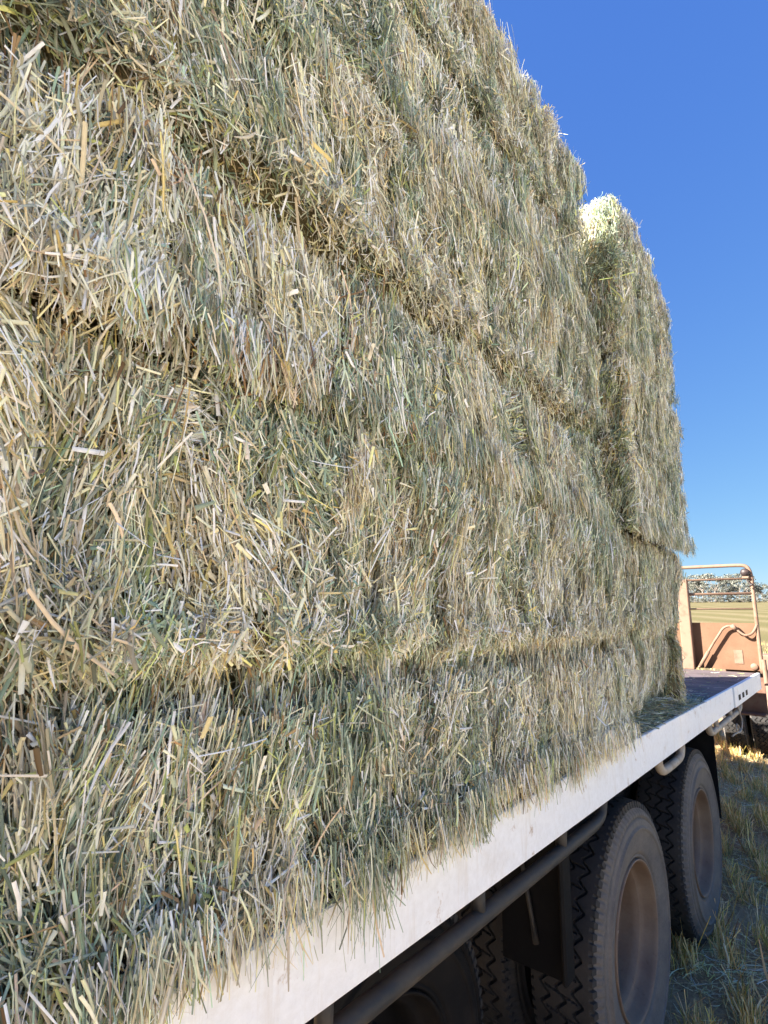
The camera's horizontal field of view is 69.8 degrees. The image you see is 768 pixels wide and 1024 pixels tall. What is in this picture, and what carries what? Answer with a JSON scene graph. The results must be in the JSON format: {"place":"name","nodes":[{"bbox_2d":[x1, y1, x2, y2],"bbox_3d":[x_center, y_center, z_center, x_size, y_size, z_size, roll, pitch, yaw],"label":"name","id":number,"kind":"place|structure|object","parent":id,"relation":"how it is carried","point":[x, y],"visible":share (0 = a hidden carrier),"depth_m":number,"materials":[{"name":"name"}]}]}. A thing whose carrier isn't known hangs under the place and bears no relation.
{"place":"outdoors","nodes":[
{"label":"outdoors","id":0,"kind":"place"},
{"bbox_2d":[476,0,767,601],"label":"sky","id":1,"kind":"structure","parent":0,"point":[663,104],"materials":[{"name":"blue"}]},
{"bbox_2d":[664,601,767,1023],"bbox_3d":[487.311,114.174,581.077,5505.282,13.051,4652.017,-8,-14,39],"label":"ground","id":2,"kind":"structure","parent":0,"point":[722,616],"depth_m":3.56,"materials":[{"name":"plant"}]},
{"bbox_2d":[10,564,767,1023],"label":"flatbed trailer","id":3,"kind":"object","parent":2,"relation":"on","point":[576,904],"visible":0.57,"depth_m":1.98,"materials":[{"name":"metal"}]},
{"bbox_2d":[0,269,643,1023],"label":"hay bale","id":4,"kind":"object","parent":3,"relation":"on","point":[254,655],"visible":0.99,"depth_m":0.86},
{"bbox_2d":[0,0,616,534],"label":"hay bale","id":5,"kind":"object","parent":4,"relation":"on","point":[246,190],"visible":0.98,"depth_m":1.05},
{"bbox_2d":[260,0,597,341],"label":"hay bale","id":6,"kind":"object","parent":5,"relation":"on","point":[444,74],"visible":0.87,"depth_m":1.85},
{"bbox_2d":[600,520,697,744],"bbox_3d":[0.479,0.698,3.483,2.449,1.021,1.482,-8,-14,39],"label":"hay bale","id":7,"kind":"object","parent":3,"relation":"on","point":[646,641],"visible":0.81,"depth_m":2.70},
{"bbox_2d":[582,348,696,557],"bbox_3d":[0.577,-0.142,3.681,2.540,1.012,1.169,-8,-14,39],"label":"hay bale","id":8,"kind":"object","parent":7,"relation":"on","point":[637,435],"visible":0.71,"depth_m":2.68},
{"bbox_2d":[571,192,679,407],"bbox_3d":[0.561,-1.003,3.827,2.508,0.976,1.071,-8,-14,39],"label":"hay bale","id":9,"kind":"object","parent":8,"relation":"on","point":[630,314],"visible":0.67,"depth_m":2.84},
{"bbox_2d":[625,670,744,743],"bbox_3d":[1.699,1.305,4.249,1.551,0.097,4.268,-8,-14,39],"label":"loose hay","id":10,"kind":"object","parent":3,"relation":"on","point":[651,717],"visible":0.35,"depth_m":2.93},
{"bbox_2d":[682,574,697,590],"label":"gum tree","id":11,"kind":"object","parent":2,"relation":"on","point":[690,577],"visible":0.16,"depth_m":247.45,"materials":[{"name":"grey plant"}]},
{"bbox_2d":[688,575,706,601],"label":"gum tree","id":12,"kind":"object","parent":2,"relation":"on","point":[693,586],"visible":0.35,"depth_m":239.66,"materials":[{"name":"grey plant"}]},
{"bbox_2d":[688,574,709,598],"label":"gum tree","id":13,"kind":"object","parent":2,"relation":"on","point":[700,583],"visible":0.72,"depth_m":232.62,"materials":[{"name":"grey plant"}]},
{"bbox_2d":[695,596,705,602],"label":"scrub bush","id":14,"kind":"object","parent":2,"relation":"on","point":[699,600],"visible":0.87,"depth_m":217.43,"materials":[{"name":"grey plant"}]},
{"bbox_2d":[701,586,716,601],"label":"gum tree","id":15,"kind":"object","parent":2,"relation":"on","point":[709,589],"visible":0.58,"depth_m":224.31,"materials":[{"name":"grey plant"}]},
{"bbox_2d":[705,595,713,602],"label":"scrub bush","id":16,"kind":"object","parent":2,"relation":"on","point":[709,596],"visible":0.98,"depth_m":215.24,"materials":[{"name":"grey plant"}]},
{"bbox_2d":[701,573,726,601],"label":"gum tree","id":17,"kind":"object","parent":2,"relation":"on","point":[706,575],"visible":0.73,"depth_m":220.34,"materials":[{"name":"grey plant"}]},
{"bbox_2d":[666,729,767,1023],"bbox_3d":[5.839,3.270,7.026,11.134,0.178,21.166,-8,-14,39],"label":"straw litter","id":18,"kind":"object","parent":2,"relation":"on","point":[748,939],"visible":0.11,"depth_m":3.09,"materials":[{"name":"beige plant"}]},
{"bbox_2d":[668,642,767,1023],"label":"stubble","id":19,"kind":"object","parent":2,"relation":"on","point":[747,1012],"visible":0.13,"depth_m":3.67,"materials":[{"name":"beige plant"}]},
{"bbox_2d":[712,591,723,601],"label":"scrub bush","id":20,"kind":"object","parent":2,"relation":"on","point":[718,599],"visible":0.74,"depth_m":213.20,"materials":[{"name":"grey plant"}]},
{"bbox_2d":[719,575,731,600],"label":"gum tree","id":21,"kind":"object","parent":2,"relation":"on","point":[727,582],"visible":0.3,"depth_m":239.94,"materials":[{"name":"grey plant"}]},
{"bbox_2d":[719,584,738,599],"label":"gum tree","id":22,"kind":"object","parent":2,"relation":"on","point":[732,586],"visible":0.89,"depth_m":223.29,"materials":[{"name":"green plant"}]},
{"bbox_2d":[725,595,733,602],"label":"scrub bush","id":23,"kind":"object","parent":2,"relation":"on","point":[728,596],"visible":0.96,"depth_m":213.09,"materials":[{"name":"grey plant"}]},
{"bbox_2d":[722,573,746,597],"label":"gum tree","id":24,"kind":"object","parent":2,"relation":"on","point":[732,576],"visible":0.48,"depth_m":233.45,"materials":[{"name":"grey plant"}]},
{"bbox_2d":[730,576,755,591],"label":"gum tree","id":25,"kind":"object","parent":2,"relation":"on","point":[741,585],"visible":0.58,"depth_m":222.96,"materials":[{"name":"grey plant"}]},
{"bbox_2d":[736,595,749,602],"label":"scrub bush","id":26,"kind":"object","parent":2,"relation":"on","point":[743,596],"visible":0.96,"depth_m":207.81,"materials":[{"name":"grey plant"}]},
{"bbox_2d":[721,653,767,754],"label":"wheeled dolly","id":27,"kind":"object","parent":2,"relation":"on","point":[755,730],"visible":0.23,"depth_m":7.63,"materials":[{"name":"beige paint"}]},
{"bbox_2d":[741,583,762,601],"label":"gum tree","id":28,"kind":"object","parent":2,"relation":"on","point":[757,588],"visible":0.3,"depth_m":222.83,"materials":[{"name":"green plant"}]},
{"bbox_2d":[755,592,761,601],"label":"scrub bush","id":29,"kind":"object","parent":2,"relation":"on","point":[758,598],"visible":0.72,"depth_m":205.92,"materials":[{"name":"grey plant"}]},
{"bbox_2d":[756,583,767,593],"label":"gum tree","id":30,"kind":"object","parent":2,"relation":"on","point":[765,586],"visible":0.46,"depth_m":230.35,"materials":[{"name":"grey plant"}]}
]}

